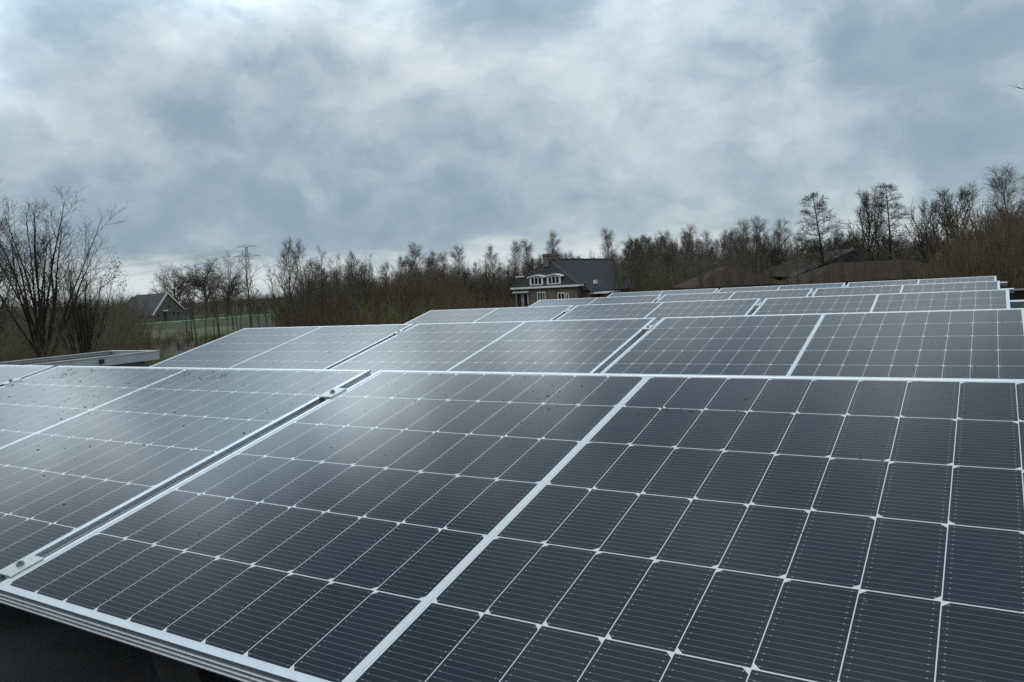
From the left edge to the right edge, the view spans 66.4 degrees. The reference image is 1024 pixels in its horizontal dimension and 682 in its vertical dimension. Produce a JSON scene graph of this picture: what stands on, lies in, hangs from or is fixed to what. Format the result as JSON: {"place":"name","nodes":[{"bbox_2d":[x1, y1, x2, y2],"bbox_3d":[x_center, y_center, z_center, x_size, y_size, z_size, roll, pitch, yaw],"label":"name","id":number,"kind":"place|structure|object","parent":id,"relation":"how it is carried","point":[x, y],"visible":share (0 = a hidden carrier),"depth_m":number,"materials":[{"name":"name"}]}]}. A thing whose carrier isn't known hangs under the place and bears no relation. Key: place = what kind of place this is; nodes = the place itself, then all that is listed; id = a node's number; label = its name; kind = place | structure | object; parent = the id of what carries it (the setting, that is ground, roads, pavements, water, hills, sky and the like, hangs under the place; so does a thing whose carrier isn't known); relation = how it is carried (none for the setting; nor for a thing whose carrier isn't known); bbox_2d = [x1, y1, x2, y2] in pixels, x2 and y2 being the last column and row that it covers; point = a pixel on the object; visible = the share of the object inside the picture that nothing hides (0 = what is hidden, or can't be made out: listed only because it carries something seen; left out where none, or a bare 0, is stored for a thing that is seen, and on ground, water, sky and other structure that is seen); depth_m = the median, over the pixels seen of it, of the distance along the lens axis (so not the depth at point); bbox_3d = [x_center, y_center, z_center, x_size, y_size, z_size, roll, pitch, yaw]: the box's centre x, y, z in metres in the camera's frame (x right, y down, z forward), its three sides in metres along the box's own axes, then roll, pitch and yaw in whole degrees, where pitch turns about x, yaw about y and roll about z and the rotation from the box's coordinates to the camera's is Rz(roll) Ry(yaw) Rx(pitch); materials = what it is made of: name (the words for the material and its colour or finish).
{"place":"outdoors","nodes":[
{"label":"outdoors","id":0,"kind":"place"},
{"bbox_2d":[126,293,186,321],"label":"gabled house","id":1,"kind":"structure","parent":0,"point":[160,302],"depth_m":224.20,"materials":[{"name":"grey brick"}]},
{"bbox_2d":[134,341,211,354],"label":"meadow","id":2,"kind":"structure","parent":0,"point":[172,350],"depth_m":86.65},
{"bbox_2d":[176,284,195,346],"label":"young tree","id":3,"kind":"object","parent":2,"relation":"on","point":[184,305],"visible":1,"depth_m":88.06,"materials":[{"name":"brown plant"}]},
{"bbox_2d":[184,285,199,343],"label":"young tree","id":4,"kind":"object","parent":2,"relation":"on","point":[192,313],"visible":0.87,"depth_m":90.81,"materials":[{"name":"brown plant"}]},
{"bbox_2d":[197,284,212,342],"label":"young tree","id":5,"kind":"object","parent":2,"relation":"on","point":[205,308],"visible":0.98,"depth_m":94.17,"materials":[{"name":"brown plant"}]},
{"bbox_2d":[207,270,226,337],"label":"young tree","id":6,"kind":"object","parent":2,"relation":"on","point":[214,299],"visible":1,"depth_m":94.60,"materials":[{"name":"brown plant"}]},
{"bbox_2d":[136,326,236,338],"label":"field","id":7,"kind":"structure","parent":0,"point":[223,329],"depth_m":130.52,"materials":[{"name":"green plant"}]},
{"bbox_2d":[216,253,238,329],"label":"young tree","id":8,"kind":"object","parent":7,"relation":"on","point":[228,278],"visible":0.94,"depth_m":129.35,"materials":[{"name":"brown plant"}]},
{"bbox_2d":[109,298,409,366],"bbox_3d":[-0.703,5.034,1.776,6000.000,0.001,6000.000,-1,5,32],"label":"ground","id":9,"kind":"structure","parent":0,"point":[243,323],"depth_m":174.62,"materials":[{"name":"plant"}]},
{"bbox_2d":[0,216,29,339],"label":"bare tree","id":10,"kind":"object","parent":9,"relation":"on","point":[4,311],"visible":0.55,"depth_m":46.48,"materials":[{"name":"brown plant"}]},
{"bbox_2d":[0,182,132,357],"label":"bare tree","id":11,"kind":"object","parent":9,"relation":"on","point":[40,321],"visible":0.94,"depth_m":39.59,"materials":[{"name":"brown plant"}]},
{"bbox_2d":[0,350,159,366],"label":"flat canopy","id":12,"kind":"object","parent":9,"relation":"on","point":[129,358],"visible":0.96,"depth_m":24.30,"materials":[{"name":"grey metal"}]},
{"bbox_2d":[39,240,128,354],"bbox_3d":[-19.528,-0.688,36.118,4.300,8.471,4.155,-4,4,-9],"label":"bare tree","id":13,"kind":"object","parent":9,"relation":"on","point":[84,322],"visible":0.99,"depth_m":35.77,"materials":[{"name":"brown plant"}]},
{"bbox_2d":[0,285,187,366],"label":"scrub","id":14,"kind":"object","parent":9,"relation":"on","point":[119,335],"visible":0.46,"depth_m":55.41,"materials":[{"name":"plant"}]},
{"bbox_2d":[147,262,204,304],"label":"oak tree","id":15,"kind":"object","parent":9,"relation":"on","point":[165,290],"visible":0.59,"depth_m":244.20,"materials":[{"name":"brown plant"}]},
{"bbox_2d":[167,255,231,316],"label":"oak tree","id":16,"kind":"object","parent":9,"relation":"on","point":[197,283],"visible":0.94,"depth_m":236.16,"materials":[{"name":"brown plant"}]},
{"bbox_2d":[140,323,297,351],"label":"reeds","id":17,"kind":"object","parent":9,"relation":"on","point":[174,339],"visible":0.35,"depth_m":89.47,"materials":[{"name":"brown plant"}]},
{"bbox_2d":[202,268,251,314],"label":"oak tree","id":18,"kind":"object","parent":9,"relation":"on","point":[234,288],"visible":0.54,"depth_m":251.13,"materials":[{"name":"brown plant"}]},
{"bbox_2d":[233,251,266,327],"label":"young tree","id":19,"kind":"object","parent":9,"relation":"on","point":[247,289],"visible":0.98,"depth_m":90.05,"materials":[{"name":"brown plant"}]},
{"bbox_2d":[0,271,503,322],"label":"hedge","id":20,"kind":"object","parent":9,"relation":"on","point":[219,305],"visible":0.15,"depth_m":272.23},
{"bbox_2d":[262,265,281,326],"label":"young tree","id":21,"kind":"object","parent":9,"relation":"on","point":[274,293],"visible":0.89,"depth_m":110.23,"materials":[{"name":"brown plant"}]},
{"bbox_2d":[269,238,309,326],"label":"bare tree","id":22,"kind":"object","parent":9,"relation":"on","point":[290,271],"visible":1,"depth_m":77.70,"materials":[{"name":"brown plant"}]},
{"bbox_2d":[285,237,318,326],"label":"bare tree","id":23,"kind":"object","parent":9,"relation":"on","point":[298,251],"visible":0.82,"depth_m":81.77,"materials":[{"name":"brown plant"}]},
{"bbox_2d":[302,258,324,320],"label":"bare tree","id":24,"kind":"object","parent":9,"relation":"on","point":[312,274],"visible":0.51,"depth_m":107.57,"materials":[{"name":"brown plant"}]},
{"bbox_2d":[307,246,332,323],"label":"young tree","id":25,"kind":"object","parent":9,"relation":"on","point":[321,270],"visible":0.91,"depth_m":84.12,"materials":[{"name":"brown plant"}]},
{"bbox_2d":[328,253,342,315],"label":"young tree","id":26,"kind":"object","parent":9,"relation":"on","point":[337,265],"visible":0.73,"depth_m":92.14,"materials":[{"name":"brown plant"}]},
{"bbox_2d":[341,251,366,320],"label":"bare tree","id":27,"kind":"object","parent":9,"relation":"on","point":[349,285],"visible":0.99,"depth_m":79.74,"materials":[{"name":"brown plant"}]},
{"bbox_2d":[340,260,384,320],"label":"bare tree","id":28,"kind":"object","parent":9,"relation":"on","point":[359,269],"visible":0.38,"depth_m":98.12,"materials":[{"name":"brown plant"}]},
{"bbox_2d":[356,264,373,321],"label":"bare tree","id":29,"kind":"object","parent":9,"relation":"on","point":[364,275],"visible":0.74,"depth_m":95.85,"materials":[{"name":"brown plant"}]},
{"bbox_2d":[235,257,533,326],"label":"scrub","id":30,"kind":"object","parent":9,"relation":"on","point":[431,290],"visible":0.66,"depth_m":96.44,"materials":[{"name":"plant"}]},
{"bbox_2d":[334,287,435,324],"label":"shrub","id":31,"kind":"object","parent":9,"relation":"on","point":[363,323],"visible":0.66,"depth_m":70.94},
{"bbox_2d":[389,252,407,293],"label":"birch tree","id":32,"kind":"object","parent":9,"relation":"on","point":[400,262],"visible":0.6,"depth_m":119.34,"materials":[{"name":"brown plant"}]},
{"bbox_2d":[356,293,443,324],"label":"shrub","id":33,"kind":"object","parent":9,"relation":"on","point":[415,316],"visible":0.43,"depth_m":70.01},
{"bbox_2d":[405,241,428,292],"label":"birch tree","id":34,"kind":"object","parent":9,"relation":"on","point":[414,259],"visible":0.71,"depth_m":107.52,"materials":[{"name":"brown plant"}]},
{"bbox_2d":[425,249,444,281],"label":"birch tree","id":35,"kind":"object","parent":9,"relation":"on","point":[432,255],"visible":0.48,"depth_m":124.70,"materials":[{"name":"brown plant"}]},
{"bbox_2d":[433,251,449,285],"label":"birch tree","id":36,"kind":"object","parent":9,"relation":"on","point":[442,259],"visible":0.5,"depth_m":139.57,"materials":[{"name":"brown plant"}]},
{"bbox_2d":[446,244,470,300],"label":"birch tree","id":37,"kind":"object","parent":9,"relation":"on","point":[459,267],"visible":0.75,"depth_m":120.45,"materials":[{"name":"brown plant"}]},
{"bbox_2d":[456,265,474,302],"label":"bare tree","id":38,"kind":"object","parent":9,"relation":"on","point":[464,276],"visible":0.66,"depth_m":115.59,"materials":[{"name":"brown plant"}]},
{"bbox_2d":[475,273,496,305],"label":"bare tree","id":39,"kind":"object","parent":9,"relation":"on","point":[486,285],"visible":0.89,"depth_m":115.29,"materials":[{"name":"brown plant"}]},
{"bbox_2d":[483,245,503,280],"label":"birch tree","id":40,"kind":"object","parent":9,"relation":"on","point":[491,262],"visible":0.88,"depth_m":129.24,"materials":[{"name":"brown plant"}]},
{"bbox_2d":[0,289,1023,681],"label":"flat roof building","id":41,"kind":"structure","parent":9,"relation":"on","point":[36,647],"depth_m":1.45,"materials":[{"name":"black fabric"}]},
{"bbox_2d":[0,554,231,681],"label":"mounting rail","id":42,"kind":"object","parent":41,"relation":"on","point":[169,670],"visible":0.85,"depth_m":1.29,"materials":[{"name":"metal"}]},
{"bbox_2d":[0,378,345,400],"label":"mounting rail","id":43,"kind":"object","parent":41,"relation":"on","point":[331,393],"visible":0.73,"depth_m":2.21,"materials":[{"name":"metal"}]},
{"bbox_2d":[0,365,54,386],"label":"solar panel","id":44,"kind":"object","parent":43,"relation":"attached to","point":[7,372],"visible":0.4,"depth_m":3.31,"materials":[{"name":"glass"}]},
{"bbox_2d":[0,366,371,582],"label":"solar panel","id":45,"kind":"object","parent":43,"relation":"attached to","point":[84,450],"visible":1,"depth_m":2.19,"materials":[{"name":"glass"}]},
{"bbox_2d":[0,370,1023,681],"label":"solar panel","id":46,"kind":"object","parent":43,"relation":"attached to","point":[452,526],"visible":1,"depth_m":1.26,"materials":[{"name":"glass"}]},
{"bbox_2d":[393,325,653,334],"bbox_3d":[0.066,0.091,4.803,5.408,0.369,0.112,-1,18,32],"label":"mounting rail","id":47,"kind":"object","parent":41,"relation":"on","point":[647,327],"visible":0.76,"depth_m":4.30,"materials":[{"name":"metal"}]},
{"bbox_2d":[149,324,413,368],"bbox_3d":[-1.687,0.088,5.375,1.722,0.034,1.134,-1,18,32],"label":"solar panel","id":48,"kind":"object","parent":47,"relation":"attached to","point":[320,347],"visible":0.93,"depth_m":5.40,"materials":[{"name":"glass"}]},
{"bbox_2d":[331,318,656,373],"bbox_3d":[-0.187,0.072,4.453,1.722,0.034,1.134,-1,18,32],"label":"solar panel","id":49,"kind":"object","parent":47,"relation":"attached to","point":[578,346],"visible":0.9,"depth_m":4.46,"materials":[{"name":"glass"}]},
{"bbox_2d":[601,308,1023,378],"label":"solar panel","id":50,"kind":"object","parent":47,"relation":"attached to","point":[981,343],"visible":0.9,"depth_m":3.54,"materials":[{"name":"glass"}]},
{"bbox_2d":[563,300,1023,313],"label":"mounting rail","id":51,"kind":"object","parent":41,"relation":"on","point":[1016,303],"visible":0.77,"depth_m":5.49,"materials":[{"name":"metal"}]},
{"bbox_2d":[405,305,573,325],"bbox_3d":[-0.417,-0.138,7.499,1.722,0.035,1.134,-1,18,32],"label":"solar panel","id":52,"kind":"object","parent":51,"relation":"attached to","point":[540,313],"visible":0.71,"depth_m":7.71,"materials":[{"name":"glass"}]},
{"bbox_2d":[556,298,760,321],"bbox_3d":[1.083,-0.153,6.577,1.722,0.035,1.134,-1,18,32],"label":"solar panel","id":53,"kind":"object","parent":51,"relation":"attached to","point":[659,311],"visible":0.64,"depth_m":6.79,"materials":[{"name":"glass"}]},
{"bbox_2d":[752,289,1009,314],"bbox_3d":[2.582,-0.169,5.656,1.722,0.034,1.134,-1,18,32],"label":"solar panel","id":54,"kind":"object","parent":51,"relation":"attached to","point":[964,300],"visible":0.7,"depth_m":5.86,"materials":[{"name":"glass"}]},
{"bbox_2d":[655,288,1013,300],"bbox_3d":[2.583,-0.358,9.035,5.408,0.369,0.112,-1,18,32],"label":"mounting rail","id":55,"kind":"object","parent":41,"relation":"on","point":[1011,290],"visible":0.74,"depth_m":7.61,"materials":[{"name":"metal"}]},
{"bbox_2d":[529,295,661,306],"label":"solar panel","id":56,"kind":"object","parent":55,"relation":"attached to","point":[603,300],"visible":0.35,"depth_m":9.89,"materials":[{"name":"glass"}]},
{"bbox_2d":[657,289,812,314],"bbox_3d":[2.329,-0.377,8.685,1.722,0.034,1.134,-1,19,32],"label":"solar panel","id":57,"kind":"object","parent":55,"relation":"attached to","point":[762,295],"visible":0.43,"depth_m":8.97,"materials":[{"name":"glass"}]},
{"bbox_2d":[812,281,999,295],"bbox_3d":[3.829,-0.392,7.764,1.722,0.033,1.134,-1,18,32],"label":"solar panel","id":58,"kind":"object","parent":55,"relation":"attached to","point":[945,287],"visible":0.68,"depth_m":8.05,"materials":[{"name":"glass"}]},
{"bbox_2d":[715,282,1006,292],"bbox_3d":[3.821,-0.577,11.092,5.408,0.369,0.112,-1,18,32],"label":"mounting rail","id":59,"kind":"object","parent":41,"relation":"on","point":[1003,283],"visible":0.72,"depth_m":9.64,"materials":[{"name":"metal"}]},
{"bbox_2d":[607,288,718,296],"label":"solar panel","id":60,"kind":"object","parent":59,"relation":"attached to","point":[669,292],"visible":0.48,"depth_m":11.99,"materials":[{"name":"glass"}]},
{"bbox_2d":[717,283,844,292],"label":"solar panel","id":61,"kind":"object","parent":59,"relation":"attached to","point":[789,287],"visible":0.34,"depth_m":11.07,"materials":[{"name":"glass"}]},
{"bbox_2d":[847,276,995,286],"bbox_3d":[5.067,-0.611,9.820,1.722,0.034,1.134,-1,18,32],"label":"solar panel","id":62,"kind":"object","parent":59,"relation":"attached to","point":[926,281],"visible":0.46,"depth_m":10.15,"materials":[{"name":"glass"}]},
{"bbox_2d":[504,239,525,280],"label":"birch tree","id":63,"kind":"object","parent":9,"relation":"on","point":[518,249],"visible":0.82,"depth_m":133.40,"materials":[{"name":"brown plant"}]},
{"bbox_2d":[516,240,536,275],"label":"birch tree","id":64,"kind":"object","parent":9,"relation":"on","point":[528,249],"visible":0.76,"depth_m":149.26,"materials":[{"name":"brown plant"}]},
{"bbox_2d":[543,229,562,258],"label":"birch tree","id":65,"kind":"object","parent":9,"relation":"on","point":[549,245],"visible":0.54,"depth_m":157.38,"materials":[{"name":"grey plant"}]},
{"bbox_2d":[510,253,639,306],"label":"farmhouse","id":66,"kind":"object","parent":9,"relation":"on","point":[553,276],"visible":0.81,"depth_m":109.65,"materials":[{"name":"grey brick"}]},
{"bbox_2d":[597,227,617,262],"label":"birch tree","id":67,"kind":"object","parent":9,"relation":"on","point":[606,236],"visible":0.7,"depth_m":164.05,"materials":[{"name":"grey plant"}]},
{"bbox_2d":[599,243,622,292],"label":"young tree","id":68,"kind":"object","parent":9,"relation":"on","point":[615,266],"visible":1,"depth_m":101.77,"materials":[{"name":"brown plant"}]},
{"bbox_2d":[615,255,630,292],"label":"young tree","id":69,"kind":"object","parent":9,"relation":"on","point":[625,263],"visible":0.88,"depth_m":105.68,"materials":[{"name":"brown plant"}]},
{"bbox_2d":[615,248,637,291],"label":"young tree","id":70,"kind":"object","parent":9,"relation":"on","point":[629,270],"visible":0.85,"depth_m":104.90,"materials":[{"name":"brown plant"}]},
{"bbox_2d":[613,238,650,272],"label":"bare tree","id":71,"kind":"object","parent":9,"relation":"on","point":[629,247],"visible":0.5,"depth_m":151.88,"materials":[{"name":"brown plant"}]},
{"bbox_2d":[630,242,650,291],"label":"young tree","id":72,"kind":"object","parent":9,"relation":"on","point":[641,267],"visible":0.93,"depth_m":102.51,"materials":[{"name":"brown plant"}]},
{"bbox_2d":[642,236,680,275],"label":"bare tree","id":73,"kind":"object","parent":9,"relation":"on","point":[655,247],"visible":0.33,"depth_m":140.41,"materials":[{"name":"brown plant"}]},
{"bbox_2d":[654,228,680,282],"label":"birch tree","id":74,"kind":"object","parent":9,"relation":"on","point":[664,243],"visible":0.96,"depth_m":118.27,"materials":[{"name":"brown plant"}]},
{"bbox_2d":[676,222,705,275],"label":"birch tree","id":75,"kind":"object","parent":9,"relation":"on","point":[690,241],"visible":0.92,"depth_m":111.69,"materials":[{"name":"brown plant"}]},
{"bbox_2d":[693,243,715,288],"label":"young tree","id":76,"kind":"object","parent":9,"relation":"on","point":[700,282],"visible":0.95,"depth_m":70.05,"materials":[{"name":"brown plant"}]},
{"bbox_2d":[695,229,718,272],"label":"birch tree","id":77,"kind":"object","parent":9,"relation":"on","point":[706,245],"visible":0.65,"depth_m":119.93,"materials":[{"name":"brown plant"}]},
{"bbox_2d":[706,256,718,288],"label":"young tree","id":78,"kind":"object","parent":9,"relation":"on","point":[714,285],"visible":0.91,"depth_m":70.70,"materials":[{"name":"brown plant"}]},
{"bbox_2d":[716,232,733,267],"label":"birch tree","id":79,"kind":"object","parent":9,"relation":"on","point":[725,245],"visible":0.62,"depth_m":108.59,"materials":[{"name":"brown plant"}]},
{"bbox_2d":[715,229,740,264],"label":"bare tree","id":80,"kind":"object","parent":9,"relation":"on","point":[731,235],"visible":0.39,"depth_m":133.53,"materials":[{"name":"brown plant"}]},
{"bbox_2d":[721,252,735,287],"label":"young tree","id":81,"kind":"object","parent":9,"relation":"on","point":[730,274],"visible":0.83,"depth_m":72.84,"materials":[{"name":"brown plant"}]},
{"bbox_2d":[726,218,751,268],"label":"birch tree","id":82,"kind":"object","parent":9,"relation":"on","point":[736,246],"visible":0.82,"depth_m":112.38,"materials":[{"name":"brown plant"}]},
{"bbox_2d":[743,217,772,272],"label":"birch tree","id":83,"kind":"object","parent":9,"relation":"on","point":[756,228],"visible":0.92,"depth_m":107.46,"materials":[{"name":"brown plant"}]},
{"bbox_2d":[516,225,1000,291],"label":"scrub","id":84,"kind":"object","parent":9,"relation":"on","point":[662,282],"visible":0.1,"depth_m":105.31,"materials":[{"name":"plant"}]},
{"bbox_2d":[754,250,772,285],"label":"young tree","id":85,"kind":"object","parent":9,"relation":"on","point":[763,281],"visible":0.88,"depth_m":69.72,"materials":[{"name":"brown plant"}]},
{"bbox_2d":[768,216,799,264],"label":"birch tree","id":86,"kind":"object","parent":9,"relation":"on","point":[780,227],"visible":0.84,"depth_m":109.14,"materials":[{"name":"brown plant"}]},
{"bbox_2d":[779,237,795,284],"bbox_3d":[20.329,-3.940,57.938,1.501,7.370,1.820,-3,4,5],"label":"young tree","id":87,"kind":"object","parent":9,"relation":"on","point":[787,276],"visible":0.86,"depth_m":57.82,"materials":[{"name":"brown plant"}]},
{"bbox_2d":[777,231,811,258],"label":"bare tree","id":88,"kind":"object","parent":9,"relation":"on","point":[798,236],"visible":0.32,"depth_m":131.52,"materials":[{"name":"brown plant"}]},
{"bbox_2d":[789,247,806,284],"bbox_3d":[21.986,-3.977,60.335,1.360,6.913,1.569,-4,4,-15],"label":"young tree","id":89,"kind":"object","parent":9,"relation":"on","point":[796,276],"visible":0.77,"depth_m":60.23,"materials":[{"name":"brown plant"}]},
{"bbox_2d":[758,248,887,280],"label":"gable barn","id":90,"kind":"structure","parent":9,"relation":"on","point":[778,274],"depth_m":95.90,"materials":[{"name":"brown tile"}]},
{"bbox_2d":[792,192,855,273],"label":"bare tree","id":91,"kind":"object","parent":9,"relation":"on","point":[816,248],"visible":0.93,"depth_m":83.47,"materials":[{"name":"brown plant"}]},
{"bbox_2d":[820,244,837,282],"bbox_3d":[23.913,-3.962,59.077,1.414,6.853,1.237,-7,6,-42],"label":"young tree","id":92,"kind":"object","parent":9,"relation":"on","point":[827,258],"visible":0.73,"depth_m":58.87,"materials":[{"name":"brown plant"}]},
{"bbox_2d":[855,242,876,281],"bbox_3d":[26.189,-3.979,57.990,1.678,6.794,1.384,0,5,33],"label":"young tree","id":93,"kind":"object","parent":9,"relation":"on","point":[864,261],"visible":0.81,"depth_m":57.98,"materials":[{"name":"brown plant"}]},
{"bbox_2d":[844,185,891,261],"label":"bare tree","id":94,"kind":"object","parent":9,"relation":"on","point":[868,223],"visible":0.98,"depth_m":79.05,"materials":[{"name":"brown plant"}]},
{"bbox_2d":[859,182,924,260],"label":"bare tree","id":95,"kind":"object","parent":9,"relation":"on","point":[892,217],"visible":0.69,"depth_m":87.28,"materials":[{"name":"brown plant"}]},
{"bbox_2d":[904,198,948,263],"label":"bare tree","id":96,"kind":"object","parent":9,"relation":"on","point":[922,211],"visible":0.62,"depth_m":79.76,"materials":[{"name":"brown plant"}]},
{"bbox_2d":[876,186,1023,288],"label":"scrub","id":97,"kind":"object","parent":9,"relation":"on","point":[998,256],"visible":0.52,"depth_m":32.89,"materials":[{"name":"plant"}]},
{"bbox_2d":[913,178,1021,259],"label":"bare tree","id":98,"kind":"object","parent":9,"relation":"on","point":[945,209],"visible":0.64,"depth_m":71.53,"materials":[{"name":"brown plant"}]},
{"bbox_2d":[981,163,1023,233],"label":"tree","id":99,"kind":"object","parent":9,"relation":"on","point":[998,187],"visible":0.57,"depth_m":70.59,"materials":[{"name":"brown plant"}]},
{"bbox_2d":[0,0,1023,310],"label":"sky","id":100,"kind":"structure","parent":0,"point":[365,128],"materials":[{"name":"grey"}]},
{"bbox_2d":[670,266,779,289],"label":"hip roof barn","id":101,"kind":"structure","parent":0,"point":[690,284],"depth_m":83.91,"materials":[{"name":"brown"}]},
{"bbox_2d":[773,259,947,285],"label":"hip roof barn","id":102,"kind":"structure","parent":0,"point":[849,266],"depth_m":69.91,"materials":[{"name":"brown brick"}]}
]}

